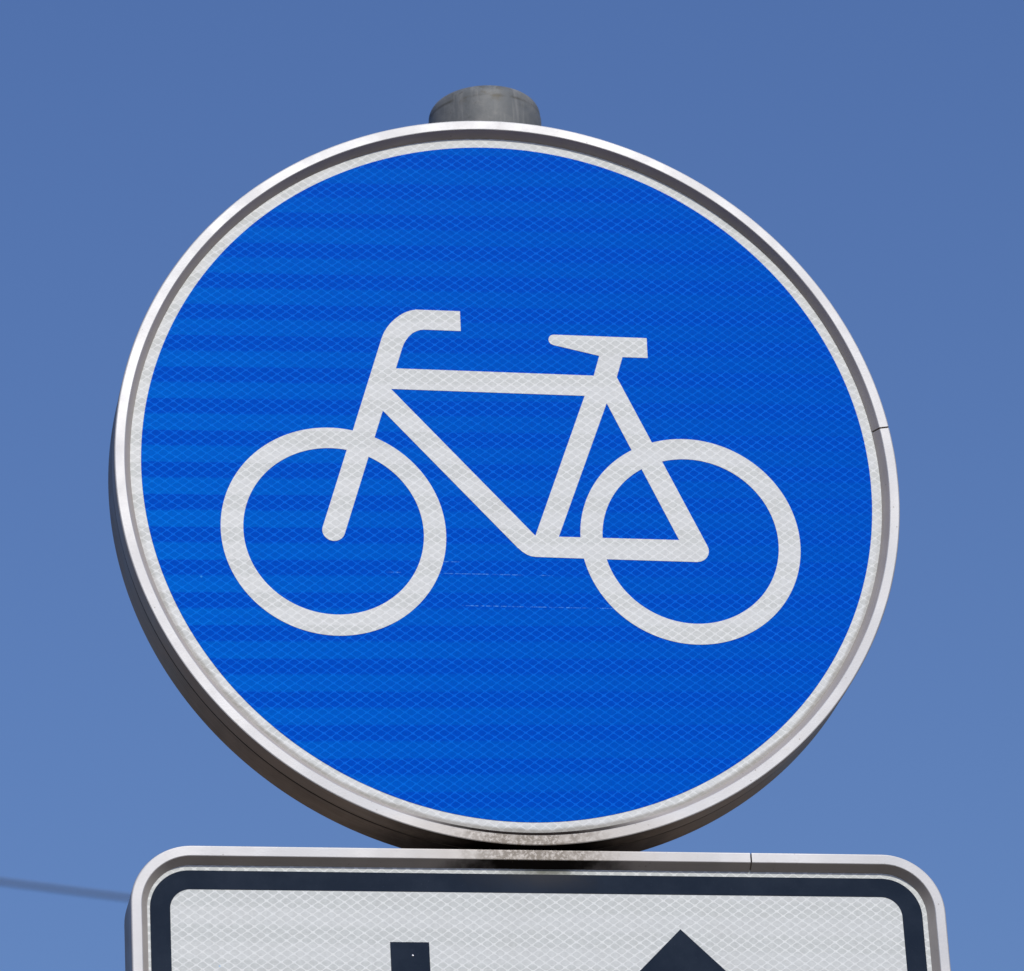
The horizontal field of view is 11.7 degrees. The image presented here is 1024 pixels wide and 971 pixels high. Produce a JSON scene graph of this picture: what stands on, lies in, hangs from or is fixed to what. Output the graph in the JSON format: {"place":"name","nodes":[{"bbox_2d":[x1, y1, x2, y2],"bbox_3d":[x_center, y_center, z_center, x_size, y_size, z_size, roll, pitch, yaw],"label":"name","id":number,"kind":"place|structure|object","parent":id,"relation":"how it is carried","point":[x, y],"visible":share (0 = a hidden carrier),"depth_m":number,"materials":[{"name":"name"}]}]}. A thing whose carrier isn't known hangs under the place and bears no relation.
{"place":"outdoors","nodes":[
{"label":"outdoors","id":0,"kind":"place"},
{"bbox_2d":[0,880,129,899],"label":"overhead cable","id":1,"kind":"object","parent":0,"point":[64,889],"visible":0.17,"depth_m":14.19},
{"bbox_2d":[0,0,1023,970],"label":"sky","id":2,"kind":"structure","parent":0,"point":[879,143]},
{"label":"ground","id":3,"kind":"structure","parent":0,"visible":0},
{"bbox_2d":[428,85,540,125],"bbox_3d":[0.072,1.303,3.281,0.090,3.537,0.090,1,-25,-10],"label":"sign pole","id":4,"kind":"object","parent":3,"relation":"on","point":[491,103],"visible":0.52,"depth_m":3.97,"materials":[{"name":"metal"}]},
{"bbox_2d":[108,121,899,851],"bbox_3d":[-0.012,0.019,3.837,0.600,0.600,0.142,1,-25,-10],"label":"cycle route sign","id":5,"kind":"object","parent":4,"relation":"attached to","point":[488,485],"visible":1,"depth_m":3.77,"materials":[{"name":"metal"}]},
{"bbox_2d":[124,846,950,970],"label":"arrow plate sign","id":6,"kind":"object","parent":4,"relation":"attached to","point":[219,908],"visible":1,"depth_m":3.63,"materials":[{"name":"metal"}]}
]}

